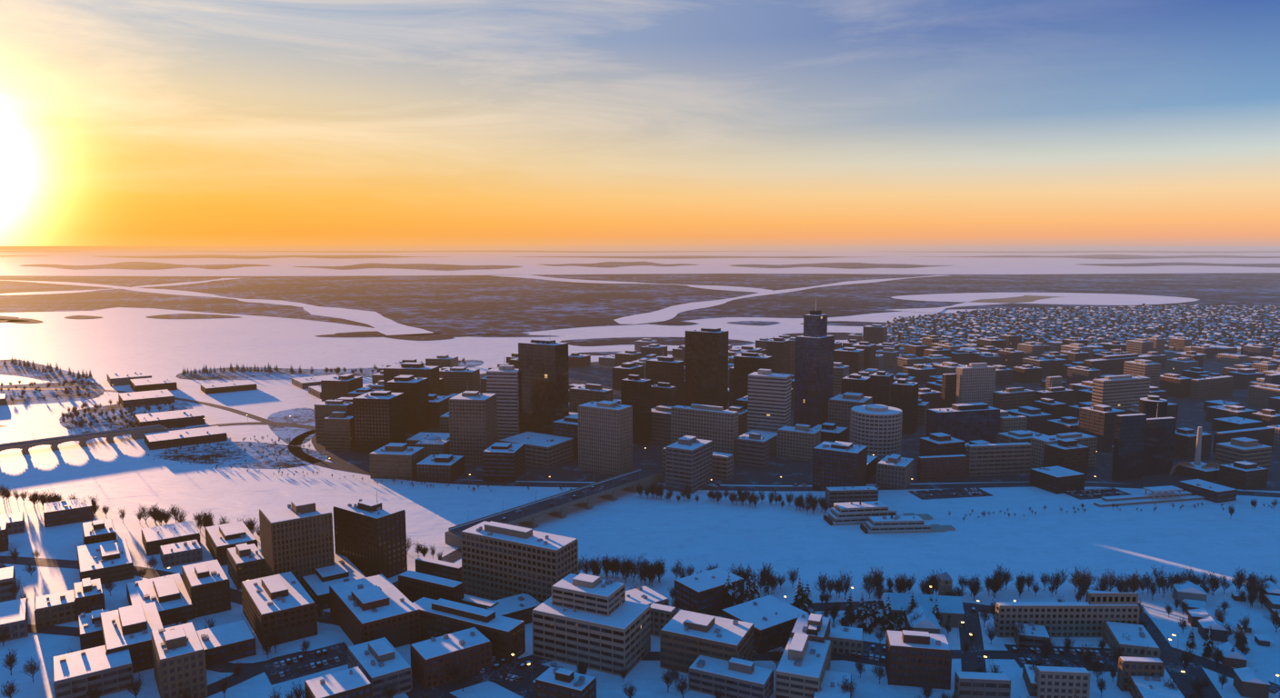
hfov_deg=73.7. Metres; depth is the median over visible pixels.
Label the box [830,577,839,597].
bare tree
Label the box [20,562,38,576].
bare tree
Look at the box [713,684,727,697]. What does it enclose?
bare tree
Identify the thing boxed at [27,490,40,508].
bare tree
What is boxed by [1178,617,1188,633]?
bare tree
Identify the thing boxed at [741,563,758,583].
bare tree
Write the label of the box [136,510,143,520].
bare tree
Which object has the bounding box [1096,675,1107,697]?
bare tree
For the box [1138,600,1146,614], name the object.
bare tree
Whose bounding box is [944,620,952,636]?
bare tree
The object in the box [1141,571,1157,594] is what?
bare tree
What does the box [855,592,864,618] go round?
conifer tree
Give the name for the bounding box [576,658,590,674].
bare tree
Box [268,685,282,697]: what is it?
bare tree
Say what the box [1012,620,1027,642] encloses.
bare tree
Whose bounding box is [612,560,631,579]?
bare tree
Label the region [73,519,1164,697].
bank blocks
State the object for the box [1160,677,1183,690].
bare tree
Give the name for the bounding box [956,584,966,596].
bare tree
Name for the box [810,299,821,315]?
tower spire
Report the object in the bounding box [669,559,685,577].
bare tree
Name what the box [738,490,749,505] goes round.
bare tree
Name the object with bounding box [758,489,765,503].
bare tree
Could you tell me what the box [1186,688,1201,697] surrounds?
bare tree
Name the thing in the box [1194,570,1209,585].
bare tree
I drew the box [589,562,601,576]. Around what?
bare tree
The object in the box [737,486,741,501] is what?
bare tree
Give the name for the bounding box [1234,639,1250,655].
bare tree
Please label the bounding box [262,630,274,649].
bare tree
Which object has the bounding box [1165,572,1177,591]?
bare tree
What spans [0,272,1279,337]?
land
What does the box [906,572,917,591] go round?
bare tree
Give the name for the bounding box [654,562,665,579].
bare tree
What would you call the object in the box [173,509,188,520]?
bare tree
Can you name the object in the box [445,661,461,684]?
bare tree
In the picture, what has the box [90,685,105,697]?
bare tree
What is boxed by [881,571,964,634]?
church
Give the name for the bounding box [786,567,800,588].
bare tree
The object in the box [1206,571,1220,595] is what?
bare tree
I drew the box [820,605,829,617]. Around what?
bare tree
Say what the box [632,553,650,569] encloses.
bare tree
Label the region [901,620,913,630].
bare tree
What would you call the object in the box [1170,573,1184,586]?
bare tree
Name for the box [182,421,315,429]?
road
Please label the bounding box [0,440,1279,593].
river ice
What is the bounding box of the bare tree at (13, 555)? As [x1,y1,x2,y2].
[4,546,19,563]
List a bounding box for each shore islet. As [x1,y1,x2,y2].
[0,315,19,319]
[0,319,29,322]
[9,318,42,323]
[64,315,101,319]
[145,313,240,319]
[314,333,399,337]
[336,330,439,336]
[401,332,485,336]
[462,334,557,337]
[476,332,528,335]
[620,337,651,339]
[647,320,696,325]
[727,320,778,325]
[800,320,891,326]
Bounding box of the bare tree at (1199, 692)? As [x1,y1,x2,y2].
[1191,684,1207,697]
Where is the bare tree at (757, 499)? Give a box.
[752,493,760,501]
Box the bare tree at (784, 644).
[780,633,789,648]
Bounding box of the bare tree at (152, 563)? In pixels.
[144,555,158,571]
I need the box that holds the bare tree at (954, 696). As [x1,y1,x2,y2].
[949,690,959,697]
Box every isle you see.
[0,250,87,251]
[0,255,46,256]
[22,261,267,269]
[102,254,440,259]
[193,250,799,252]
[295,263,519,270]
[513,255,889,259]
[542,261,693,267]
[730,262,942,269]
[921,250,1279,253]
[925,254,1279,259]
[1080,262,1279,267]
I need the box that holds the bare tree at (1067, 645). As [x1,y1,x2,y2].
[1062,634,1076,654]
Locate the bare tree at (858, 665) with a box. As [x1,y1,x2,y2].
[854,659,868,678]
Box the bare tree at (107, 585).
[101,578,116,596]
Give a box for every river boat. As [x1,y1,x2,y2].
[823,499,932,525]
[860,512,955,533]
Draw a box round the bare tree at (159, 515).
[154,507,166,525]
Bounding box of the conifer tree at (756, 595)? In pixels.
[750,572,760,600]
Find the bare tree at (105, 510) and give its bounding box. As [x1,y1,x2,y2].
[101,504,110,517]
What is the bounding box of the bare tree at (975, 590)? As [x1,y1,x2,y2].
[970,578,981,600]
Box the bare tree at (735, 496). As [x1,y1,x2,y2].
[730,492,739,503]
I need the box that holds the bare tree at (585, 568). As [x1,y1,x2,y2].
[578,555,591,574]
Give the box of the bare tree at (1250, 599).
[1247,592,1259,608]
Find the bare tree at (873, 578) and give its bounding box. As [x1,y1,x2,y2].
[867,570,876,591]
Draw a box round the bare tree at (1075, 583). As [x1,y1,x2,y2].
[1070,566,1089,593]
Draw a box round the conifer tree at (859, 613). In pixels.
[854,593,866,624]
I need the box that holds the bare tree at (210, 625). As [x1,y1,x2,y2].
[203,617,215,629]
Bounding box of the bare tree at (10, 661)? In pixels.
[1,649,19,675]
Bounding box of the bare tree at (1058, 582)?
[1049,568,1069,594]
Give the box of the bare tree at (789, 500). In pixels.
[786,491,794,506]
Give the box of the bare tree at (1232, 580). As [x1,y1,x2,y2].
[1229,569,1246,591]
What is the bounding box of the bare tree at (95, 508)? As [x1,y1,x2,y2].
[92,504,99,516]
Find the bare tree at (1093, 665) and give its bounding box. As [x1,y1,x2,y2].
[1084,656,1106,680]
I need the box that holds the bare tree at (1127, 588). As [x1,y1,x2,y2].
[1115,576,1138,592]
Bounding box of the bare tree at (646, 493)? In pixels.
[643,488,650,496]
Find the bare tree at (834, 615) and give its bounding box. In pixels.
[827,605,839,619]
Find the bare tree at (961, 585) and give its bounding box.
[956,575,969,593]
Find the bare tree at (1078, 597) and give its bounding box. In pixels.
[1074,590,1083,602]
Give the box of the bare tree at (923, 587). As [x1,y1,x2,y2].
[917,576,932,594]
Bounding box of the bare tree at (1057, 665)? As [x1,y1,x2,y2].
[1051,657,1064,667]
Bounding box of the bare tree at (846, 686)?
[837,674,857,696]
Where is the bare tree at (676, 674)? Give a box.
[670,667,679,685]
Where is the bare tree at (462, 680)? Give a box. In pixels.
[453,664,477,691]
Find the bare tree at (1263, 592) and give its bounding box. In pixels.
[1258,580,1269,598]
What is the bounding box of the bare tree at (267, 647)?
[261,641,271,659]
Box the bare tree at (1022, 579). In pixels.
[1015,571,1028,593]
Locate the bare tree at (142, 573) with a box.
[137,566,149,579]
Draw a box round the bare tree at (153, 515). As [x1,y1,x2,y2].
[150,509,156,524]
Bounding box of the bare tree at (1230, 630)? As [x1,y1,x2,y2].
[1221,622,1236,638]
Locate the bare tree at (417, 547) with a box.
[414,540,422,553]
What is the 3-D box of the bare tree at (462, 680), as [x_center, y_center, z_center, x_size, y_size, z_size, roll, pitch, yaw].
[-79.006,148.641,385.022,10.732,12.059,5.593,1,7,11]
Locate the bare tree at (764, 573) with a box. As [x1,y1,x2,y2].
[757,562,775,585]
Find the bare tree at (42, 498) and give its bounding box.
[37,490,49,509]
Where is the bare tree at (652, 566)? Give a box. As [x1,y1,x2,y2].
[644,561,659,585]
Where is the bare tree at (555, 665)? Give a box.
[549,659,557,667]
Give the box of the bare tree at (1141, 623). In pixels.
[1139,617,1147,627]
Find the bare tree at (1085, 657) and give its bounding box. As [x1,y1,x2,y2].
[1079,643,1094,669]
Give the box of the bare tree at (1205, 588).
[1198,580,1211,595]
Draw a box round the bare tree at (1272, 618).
[1262,606,1279,632]
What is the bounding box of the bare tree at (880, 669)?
[870,662,887,683]
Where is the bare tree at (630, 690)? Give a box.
[620,680,637,697]
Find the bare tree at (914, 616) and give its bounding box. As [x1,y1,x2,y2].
[905,610,922,621]
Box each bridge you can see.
[0,420,168,454]
[444,468,662,549]
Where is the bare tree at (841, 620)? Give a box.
[836,616,847,624]
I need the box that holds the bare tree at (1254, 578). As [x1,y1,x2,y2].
[1246,571,1259,582]
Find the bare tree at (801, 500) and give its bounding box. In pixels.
[799,495,805,507]
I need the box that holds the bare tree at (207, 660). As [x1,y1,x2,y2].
[205,650,214,668]
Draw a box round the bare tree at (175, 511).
[170,504,180,523]
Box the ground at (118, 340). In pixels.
[0,245,1279,697]
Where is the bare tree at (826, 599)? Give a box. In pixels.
[820,587,833,603]
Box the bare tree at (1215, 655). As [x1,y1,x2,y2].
[1210,643,1224,669]
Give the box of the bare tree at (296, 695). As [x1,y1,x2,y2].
[290,680,305,697]
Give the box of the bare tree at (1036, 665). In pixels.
[1030,656,1043,671]
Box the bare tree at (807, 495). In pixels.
[805,491,812,502]
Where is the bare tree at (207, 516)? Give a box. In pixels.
[201,510,215,525]
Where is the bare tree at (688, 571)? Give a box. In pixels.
[685,564,695,576]
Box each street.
[0,555,535,697]
[27,624,298,672]
[201,650,458,697]
[392,548,461,589]
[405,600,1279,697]
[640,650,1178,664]
[959,606,986,672]
[1139,608,1208,697]
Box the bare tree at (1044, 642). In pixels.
[1038,635,1059,658]
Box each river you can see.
[0,278,239,295]
[0,280,431,335]
[491,274,781,292]
[614,275,944,324]
[890,295,1061,312]
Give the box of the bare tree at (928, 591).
[924,584,936,594]
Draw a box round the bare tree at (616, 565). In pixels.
[610,557,623,579]
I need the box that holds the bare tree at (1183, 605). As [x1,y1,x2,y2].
[1179,598,1189,614]
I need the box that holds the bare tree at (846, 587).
[839,570,853,599]
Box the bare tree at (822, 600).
[819,591,824,602]
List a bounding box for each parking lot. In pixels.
[260,641,348,684]
[470,658,549,689]
[830,640,885,666]
[908,487,991,499]
[1004,644,1118,671]
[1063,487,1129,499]
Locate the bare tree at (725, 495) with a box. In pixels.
[723,489,728,498]
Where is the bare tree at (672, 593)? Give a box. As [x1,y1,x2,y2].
[669,586,675,599]
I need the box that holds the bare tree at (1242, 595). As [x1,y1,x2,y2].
[1238,590,1246,602]
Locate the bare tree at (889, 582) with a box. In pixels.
[885,573,894,589]
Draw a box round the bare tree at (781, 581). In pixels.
[772,572,788,589]
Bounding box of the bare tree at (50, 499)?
[43,492,58,503]
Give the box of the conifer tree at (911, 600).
[907,593,915,609]
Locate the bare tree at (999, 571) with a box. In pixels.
[993,564,1009,589]
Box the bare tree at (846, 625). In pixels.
[840,616,850,627]
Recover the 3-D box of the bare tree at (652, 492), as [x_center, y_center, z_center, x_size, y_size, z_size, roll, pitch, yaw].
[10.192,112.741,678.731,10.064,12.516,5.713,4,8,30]
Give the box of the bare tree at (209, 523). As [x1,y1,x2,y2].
[206,519,215,526]
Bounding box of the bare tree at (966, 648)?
[962,639,970,653]
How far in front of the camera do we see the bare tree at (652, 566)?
503.74 m
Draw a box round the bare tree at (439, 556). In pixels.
[436,550,443,560]
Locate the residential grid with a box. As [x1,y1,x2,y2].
[885,304,1279,352]
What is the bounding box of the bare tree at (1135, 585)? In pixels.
[1126,576,1140,592]
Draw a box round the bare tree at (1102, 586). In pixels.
[1093,577,1112,591]
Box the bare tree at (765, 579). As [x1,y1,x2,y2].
[760,569,772,592]
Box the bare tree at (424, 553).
[417,543,429,556]
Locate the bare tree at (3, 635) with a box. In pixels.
[0,624,13,646]
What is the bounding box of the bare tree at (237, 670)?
[230,661,242,681]
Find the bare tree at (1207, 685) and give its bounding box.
[1201,674,1209,687]
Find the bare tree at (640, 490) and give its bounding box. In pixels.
[635,483,644,495]
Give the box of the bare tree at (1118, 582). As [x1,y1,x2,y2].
[1110,573,1130,592]
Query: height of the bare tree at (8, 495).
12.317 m
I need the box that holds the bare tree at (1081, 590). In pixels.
[1076,583,1088,601]
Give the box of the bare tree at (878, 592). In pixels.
[873,582,888,600]
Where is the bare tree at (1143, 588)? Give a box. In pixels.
[1137,576,1148,594]
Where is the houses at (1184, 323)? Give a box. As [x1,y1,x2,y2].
[882,303,1279,348]
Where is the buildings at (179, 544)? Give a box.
[0,497,809,697]
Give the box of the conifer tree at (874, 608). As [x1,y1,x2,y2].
[869,592,879,621]
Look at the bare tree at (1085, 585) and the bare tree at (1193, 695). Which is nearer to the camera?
the bare tree at (1193, 695)
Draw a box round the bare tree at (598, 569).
[593,562,603,575]
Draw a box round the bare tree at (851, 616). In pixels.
[844,601,858,627]
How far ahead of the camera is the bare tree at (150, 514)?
616.18 m
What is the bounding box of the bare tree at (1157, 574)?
[1149,565,1166,592]
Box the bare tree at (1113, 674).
[1108,663,1118,681]
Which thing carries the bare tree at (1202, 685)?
on the ground at (118, 340)
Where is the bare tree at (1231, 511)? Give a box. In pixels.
[1228,505,1235,516]
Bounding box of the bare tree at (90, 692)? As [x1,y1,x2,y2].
[81,683,105,697]
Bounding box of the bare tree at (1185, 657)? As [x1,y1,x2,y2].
[1177,647,1196,673]
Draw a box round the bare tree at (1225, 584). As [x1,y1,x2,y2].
[1219,573,1230,593]
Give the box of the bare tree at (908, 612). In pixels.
[902,606,913,619]
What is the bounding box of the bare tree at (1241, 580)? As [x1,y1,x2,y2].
[1232,567,1249,589]
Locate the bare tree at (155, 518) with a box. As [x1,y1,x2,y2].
[153,510,163,523]
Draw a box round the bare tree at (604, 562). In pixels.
[601,556,609,570]
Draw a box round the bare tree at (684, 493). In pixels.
[679,488,686,500]
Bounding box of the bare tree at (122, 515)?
[116,507,126,522]
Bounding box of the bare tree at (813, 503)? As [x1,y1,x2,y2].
[809,497,819,512]
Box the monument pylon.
[1170,426,1224,475]
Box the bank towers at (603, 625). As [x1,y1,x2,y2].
[259,490,650,676]
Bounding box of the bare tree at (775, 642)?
[770,631,780,649]
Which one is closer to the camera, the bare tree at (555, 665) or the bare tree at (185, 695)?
the bare tree at (185, 695)
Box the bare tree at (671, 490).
[663,485,674,498]
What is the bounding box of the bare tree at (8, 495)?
[3,486,11,501]
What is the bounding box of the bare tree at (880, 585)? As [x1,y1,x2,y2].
[873,577,884,594]
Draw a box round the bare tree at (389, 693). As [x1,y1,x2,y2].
[378,680,398,697]
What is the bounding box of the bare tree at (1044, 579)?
[1040,570,1052,587]
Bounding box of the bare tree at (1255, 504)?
[1251,498,1257,507]
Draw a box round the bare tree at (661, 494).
[657,484,663,499]
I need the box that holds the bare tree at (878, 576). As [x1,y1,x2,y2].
[867,566,884,593]
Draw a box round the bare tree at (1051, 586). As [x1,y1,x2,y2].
[1045,578,1057,593]
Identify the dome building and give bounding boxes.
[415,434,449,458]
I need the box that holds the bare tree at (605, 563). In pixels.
[599,557,612,576]
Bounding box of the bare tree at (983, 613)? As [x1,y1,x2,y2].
[979,606,990,627]
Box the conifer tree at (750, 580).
[743,569,755,599]
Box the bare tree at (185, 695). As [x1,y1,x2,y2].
[176,685,194,697]
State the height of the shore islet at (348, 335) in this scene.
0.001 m
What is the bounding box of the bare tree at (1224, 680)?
[1216,670,1229,689]
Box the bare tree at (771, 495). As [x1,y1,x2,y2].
[768,489,778,501]
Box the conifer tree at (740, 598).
[734,575,746,605]
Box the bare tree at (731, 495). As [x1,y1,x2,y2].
[728,490,735,503]
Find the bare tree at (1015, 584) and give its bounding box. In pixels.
[1014,578,1024,596]
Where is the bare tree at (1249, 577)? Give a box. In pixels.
[1244,572,1257,585]
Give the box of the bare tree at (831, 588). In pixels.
[825,579,833,597]
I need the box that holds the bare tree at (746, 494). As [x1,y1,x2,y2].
[742,486,750,503]
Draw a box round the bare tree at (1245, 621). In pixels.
[1239,613,1250,629]
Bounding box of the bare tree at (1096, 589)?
[1090,583,1102,590]
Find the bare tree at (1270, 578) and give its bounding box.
[1269,575,1277,584]
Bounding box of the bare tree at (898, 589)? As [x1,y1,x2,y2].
[890,574,909,593]
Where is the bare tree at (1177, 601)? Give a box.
[1172,597,1180,608]
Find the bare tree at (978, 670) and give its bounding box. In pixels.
[974,662,987,672]
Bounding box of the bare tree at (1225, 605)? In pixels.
[1220,600,1230,611]
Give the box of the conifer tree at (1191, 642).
[1185,629,1196,649]
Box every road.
[0,388,275,424]
[182,421,315,429]
[311,460,1279,497]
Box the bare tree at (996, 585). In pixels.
[990,577,1002,594]
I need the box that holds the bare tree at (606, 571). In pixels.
[601,561,610,579]
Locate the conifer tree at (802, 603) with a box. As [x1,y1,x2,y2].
[795,581,809,614]
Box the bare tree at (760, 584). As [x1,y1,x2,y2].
[757,575,765,591]
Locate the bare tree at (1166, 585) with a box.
[1158,575,1175,595]
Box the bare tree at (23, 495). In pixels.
[19,489,28,500]
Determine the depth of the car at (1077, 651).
420.59 m
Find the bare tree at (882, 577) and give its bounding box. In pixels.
[876,567,886,584]
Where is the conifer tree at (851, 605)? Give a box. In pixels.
[842,593,856,622]
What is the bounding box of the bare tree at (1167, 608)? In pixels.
[1164,604,1173,617]
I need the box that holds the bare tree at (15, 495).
[11,487,19,500]
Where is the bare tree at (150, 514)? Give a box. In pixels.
[146,505,158,522]
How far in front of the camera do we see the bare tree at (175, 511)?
616.32 m
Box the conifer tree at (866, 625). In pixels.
[859,599,874,634]
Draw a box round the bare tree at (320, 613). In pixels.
[316,604,323,619]
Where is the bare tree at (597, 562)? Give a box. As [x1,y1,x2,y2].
[590,556,601,575]
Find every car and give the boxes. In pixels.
[271,672,278,679]
[273,661,279,668]
[278,670,284,677]
[279,660,285,666]
[284,669,290,675]
[285,658,291,664]
[291,657,298,662]
[297,655,303,660]
[297,666,303,672]
[303,664,309,670]
[309,662,315,669]
[315,650,321,656]
[315,661,321,667]
[321,660,328,665]
[327,658,333,663]
[333,656,339,662]
[471,676,482,682]
[484,668,493,674]
[491,663,501,669]
[504,673,512,679]
[509,675,518,681]
[513,662,521,668]
[514,676,523,682]
[518,663,526,669]
[525,660,533,666]
[528,666,536,672]
[1010,647,1018,652]
[1019,657,1026,663]
[1022,647,1029,652]
[1024,658,1031,663]
[1029,647,1035,653]
[1042,658,1049,664]
[1051,648,1059,654]
[1057,649,1064,654]
[1069,649,1077,654]
[1072,660,1079,665]
[1074,649,1082,654]
[1092,650,1100,656]
[1099,650,1106,656]
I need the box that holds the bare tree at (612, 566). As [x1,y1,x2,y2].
[609,557,615,576]
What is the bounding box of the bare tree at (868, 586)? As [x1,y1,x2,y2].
[860,577,875,599]
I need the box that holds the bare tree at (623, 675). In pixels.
[619,667,627,679]
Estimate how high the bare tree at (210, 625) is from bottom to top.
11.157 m
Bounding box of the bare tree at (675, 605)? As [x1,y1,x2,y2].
[670,594,680,611]
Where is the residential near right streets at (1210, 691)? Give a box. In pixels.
[1182,662,1221,697]
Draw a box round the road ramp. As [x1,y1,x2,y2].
[288,430,369,475]
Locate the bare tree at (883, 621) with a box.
[879,613,889,628]
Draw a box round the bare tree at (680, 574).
[676,564,688,578]
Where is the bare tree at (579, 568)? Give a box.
[578,556,583,573]
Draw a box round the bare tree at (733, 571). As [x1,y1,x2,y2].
[730,563,744,577]
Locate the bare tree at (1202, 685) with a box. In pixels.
[1187,673,1208,694]
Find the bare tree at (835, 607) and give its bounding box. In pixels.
[829,600,839,622]
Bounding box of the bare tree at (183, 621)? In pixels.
[179,616,188,624]
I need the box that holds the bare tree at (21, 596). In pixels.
[19,590,28,600]
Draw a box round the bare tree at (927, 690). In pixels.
[919,680,938,697]
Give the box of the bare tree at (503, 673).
[499,667,508,679]
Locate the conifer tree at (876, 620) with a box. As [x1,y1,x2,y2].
[871,602,880,629]
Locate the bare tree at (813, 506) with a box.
[810,500,818,510]
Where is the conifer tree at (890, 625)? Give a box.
[880,595,895,631]
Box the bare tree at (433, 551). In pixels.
[430,543,435,559]
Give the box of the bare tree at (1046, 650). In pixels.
[1038,640,1052,663]
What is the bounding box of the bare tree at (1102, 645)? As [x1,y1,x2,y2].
[1096,634,1107,650]
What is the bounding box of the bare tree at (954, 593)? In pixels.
[949,586,959,596]
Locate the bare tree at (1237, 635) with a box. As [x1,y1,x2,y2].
[1232,624,1247,649]
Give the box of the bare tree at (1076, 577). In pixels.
[1067,568,1088,591]
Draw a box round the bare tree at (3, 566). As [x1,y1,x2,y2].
[0,557,5,568]
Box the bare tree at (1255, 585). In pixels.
[1246,577,1264,592]
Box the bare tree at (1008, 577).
[1004,568,1013,589]
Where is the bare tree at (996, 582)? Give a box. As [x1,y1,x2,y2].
[987,570,1008,598]
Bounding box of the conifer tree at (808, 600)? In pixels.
[803,584,816,614]
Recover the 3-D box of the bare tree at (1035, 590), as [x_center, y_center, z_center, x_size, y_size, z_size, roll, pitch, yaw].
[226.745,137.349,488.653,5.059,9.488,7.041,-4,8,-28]
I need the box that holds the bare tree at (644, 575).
[635,559,649,585]
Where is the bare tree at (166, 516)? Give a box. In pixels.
[156,508,174,523]
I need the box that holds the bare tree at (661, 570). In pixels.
[652,555,665,582]
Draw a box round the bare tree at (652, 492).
[648,483,656,498]
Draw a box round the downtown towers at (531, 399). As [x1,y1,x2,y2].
[314,314,1279,480]
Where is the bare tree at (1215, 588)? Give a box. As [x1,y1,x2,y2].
[1209,572,1222,596]
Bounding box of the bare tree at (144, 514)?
[133,503,151,523]
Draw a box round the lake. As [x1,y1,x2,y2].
[891,292,1199,305]
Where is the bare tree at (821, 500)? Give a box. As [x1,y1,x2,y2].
[817,496,825,508]
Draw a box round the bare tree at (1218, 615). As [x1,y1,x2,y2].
[1213,605,1228,623]
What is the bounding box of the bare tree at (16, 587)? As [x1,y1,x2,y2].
[7,578,25,599]
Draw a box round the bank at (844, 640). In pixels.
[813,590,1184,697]
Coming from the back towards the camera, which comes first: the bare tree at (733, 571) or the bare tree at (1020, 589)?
the bare tree at (733, 571)
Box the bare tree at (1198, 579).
[1187,571,1201,585]
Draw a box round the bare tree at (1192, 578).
[1179,567,1199,584]
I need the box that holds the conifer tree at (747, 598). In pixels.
[744,586,752,601]
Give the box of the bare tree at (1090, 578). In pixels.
[1081,567,1099,589]
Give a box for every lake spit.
[383,335,453,340]
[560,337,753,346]
[579,350,672,355]
[782,332,855,339]
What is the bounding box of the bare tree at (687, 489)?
[683,484,691,499]
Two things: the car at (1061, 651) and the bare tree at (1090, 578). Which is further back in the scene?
the bare tree at (1090, 578)
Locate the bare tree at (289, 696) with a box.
[284,690,295,697]
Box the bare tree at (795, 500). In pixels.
[793,494,801,510]
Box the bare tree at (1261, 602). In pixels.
[1257,592,1267,604]
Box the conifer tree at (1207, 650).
[1201,635,1212,660]
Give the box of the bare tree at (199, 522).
[192,512,204,533]
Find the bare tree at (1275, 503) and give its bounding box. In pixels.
[1270,498,1279,507]
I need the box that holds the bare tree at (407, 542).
[406,538,414,551]
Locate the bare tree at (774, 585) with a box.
[767,575,779,594]
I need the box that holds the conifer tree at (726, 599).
[720,571,734,611]
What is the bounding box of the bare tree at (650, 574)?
[646,564,658,587]
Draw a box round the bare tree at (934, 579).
[927,570,939,595]
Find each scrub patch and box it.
[0,359,94,381]
[0,380,104,405]
[59,400,193,436]
[153,441,327,469]
[175,360,483,379]
[267,408,315,445]
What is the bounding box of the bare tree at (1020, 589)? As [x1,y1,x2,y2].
[1017,582,1024,598]
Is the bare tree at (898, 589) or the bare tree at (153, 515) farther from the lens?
the bare tree at (153, 515)
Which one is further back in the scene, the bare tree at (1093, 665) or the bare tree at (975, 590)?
the bare tree at (975, 590)
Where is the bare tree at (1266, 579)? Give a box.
[1256,572,1274,582]
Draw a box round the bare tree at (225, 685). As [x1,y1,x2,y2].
[217,673,229,694]
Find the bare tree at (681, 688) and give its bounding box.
[675,674,690,697]
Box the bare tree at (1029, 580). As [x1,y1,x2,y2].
[1020,570,1034,590]
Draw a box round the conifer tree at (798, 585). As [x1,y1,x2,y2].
[791,578,801,607]
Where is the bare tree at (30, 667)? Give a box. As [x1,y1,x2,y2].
[19,656,40,682]
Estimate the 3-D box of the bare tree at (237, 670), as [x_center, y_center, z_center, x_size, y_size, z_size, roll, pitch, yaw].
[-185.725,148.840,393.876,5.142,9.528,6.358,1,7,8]
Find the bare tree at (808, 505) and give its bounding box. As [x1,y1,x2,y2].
[803,500,810,511]
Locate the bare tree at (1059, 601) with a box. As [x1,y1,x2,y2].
[1056,596,1068,602]
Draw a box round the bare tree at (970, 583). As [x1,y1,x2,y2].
[964,573,982,596]
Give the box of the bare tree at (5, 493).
[0,488,10,502]
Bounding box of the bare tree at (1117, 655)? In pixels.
[1106,640,1128,665]
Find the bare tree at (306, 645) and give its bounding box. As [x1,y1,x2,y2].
[300,639,310,655]
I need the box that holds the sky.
[0,0,1279,246]
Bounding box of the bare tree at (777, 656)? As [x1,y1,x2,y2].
[768,647,781,668]
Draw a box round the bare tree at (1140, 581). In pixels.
[1125,570,1146,590]
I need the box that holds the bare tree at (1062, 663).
[1056,659,1067,667]
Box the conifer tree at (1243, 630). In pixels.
[1234,621,1249,651]
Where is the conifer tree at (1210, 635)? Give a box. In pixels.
[1202,623,1214,648]
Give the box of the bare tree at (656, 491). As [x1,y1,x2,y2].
[652,485,659,499]
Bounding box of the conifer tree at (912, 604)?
[908,592,916,609]
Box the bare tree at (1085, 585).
[1078,578,1091,597]
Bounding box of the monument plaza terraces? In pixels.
[1093,485,1204,507]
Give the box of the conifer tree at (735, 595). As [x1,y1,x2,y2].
[730,584,739,607]
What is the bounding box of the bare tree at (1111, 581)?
[1096,568,1119,590]
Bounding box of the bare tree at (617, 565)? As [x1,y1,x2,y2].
[612,554,621,579]
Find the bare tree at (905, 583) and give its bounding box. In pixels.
[894,572,913,593]
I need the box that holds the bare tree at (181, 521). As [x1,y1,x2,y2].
[177,515,186,522]
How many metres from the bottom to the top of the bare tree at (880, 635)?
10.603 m
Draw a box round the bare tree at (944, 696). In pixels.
[938,690,949,697]
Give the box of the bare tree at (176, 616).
[165,607,183,624]
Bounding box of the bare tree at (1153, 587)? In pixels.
[1145,580,1159,599]
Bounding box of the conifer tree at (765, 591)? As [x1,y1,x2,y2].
[761,581,769,597]
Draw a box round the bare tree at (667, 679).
[660,664,677,691]
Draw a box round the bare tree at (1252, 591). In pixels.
[1246,584,1262,607]
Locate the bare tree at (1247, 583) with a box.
[1240,579,1252,593]
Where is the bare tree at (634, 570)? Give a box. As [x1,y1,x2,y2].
[629,560,639,579]
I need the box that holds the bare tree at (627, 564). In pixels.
[621,555,630,569]
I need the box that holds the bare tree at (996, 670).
[986,660,1001,673]
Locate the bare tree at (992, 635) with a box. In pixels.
[984,622,997,644]
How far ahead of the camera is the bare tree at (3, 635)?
428.60 m
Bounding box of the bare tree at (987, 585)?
[984,580,990,595]
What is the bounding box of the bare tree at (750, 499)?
[744,491,754,504]
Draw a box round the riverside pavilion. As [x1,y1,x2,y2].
[825,485,878,508]
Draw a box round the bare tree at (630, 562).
[624,558,636,577]
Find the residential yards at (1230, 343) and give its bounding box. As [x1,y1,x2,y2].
[909,308,1279,344]
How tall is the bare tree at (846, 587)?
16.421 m
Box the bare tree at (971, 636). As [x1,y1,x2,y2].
[965,629,976,645]
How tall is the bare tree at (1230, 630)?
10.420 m
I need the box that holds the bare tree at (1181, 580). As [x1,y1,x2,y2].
[1172,574,1188,584]
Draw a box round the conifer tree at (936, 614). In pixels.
[932,599,942,628]
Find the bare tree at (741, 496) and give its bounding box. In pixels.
[738,493,747,503]
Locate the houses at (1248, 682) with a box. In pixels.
[1172,580,1279,697]
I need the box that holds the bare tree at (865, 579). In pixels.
[862,574,872,584]
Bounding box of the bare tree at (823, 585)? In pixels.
[812,572,832,594]
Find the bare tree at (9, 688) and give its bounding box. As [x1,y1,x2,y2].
[0,680,20,697]
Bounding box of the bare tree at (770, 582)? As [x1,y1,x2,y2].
[766,573,779,590]
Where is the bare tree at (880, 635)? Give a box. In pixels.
[873,624,886,644]
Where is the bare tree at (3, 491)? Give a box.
[0,484,9,501]
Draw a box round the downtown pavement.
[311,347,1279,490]
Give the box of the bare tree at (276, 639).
[267,627,284,652]
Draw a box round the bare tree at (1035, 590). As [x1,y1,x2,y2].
[1031,580,1040,595]
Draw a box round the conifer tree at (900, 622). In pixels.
[895,607,905,631]
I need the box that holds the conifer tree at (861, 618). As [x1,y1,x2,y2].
[855,603,866,628]
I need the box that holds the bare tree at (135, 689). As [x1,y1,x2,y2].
[121,672,144,697]
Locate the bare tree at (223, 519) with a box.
[216,515,229,525]
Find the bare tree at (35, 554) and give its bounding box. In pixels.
[30,549,39,559]
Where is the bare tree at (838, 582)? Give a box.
[832,576,845,598]
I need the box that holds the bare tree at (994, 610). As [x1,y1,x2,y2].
[986,599,999,624]
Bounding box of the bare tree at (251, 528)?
[244,517,259,535]
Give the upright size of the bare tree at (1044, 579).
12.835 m

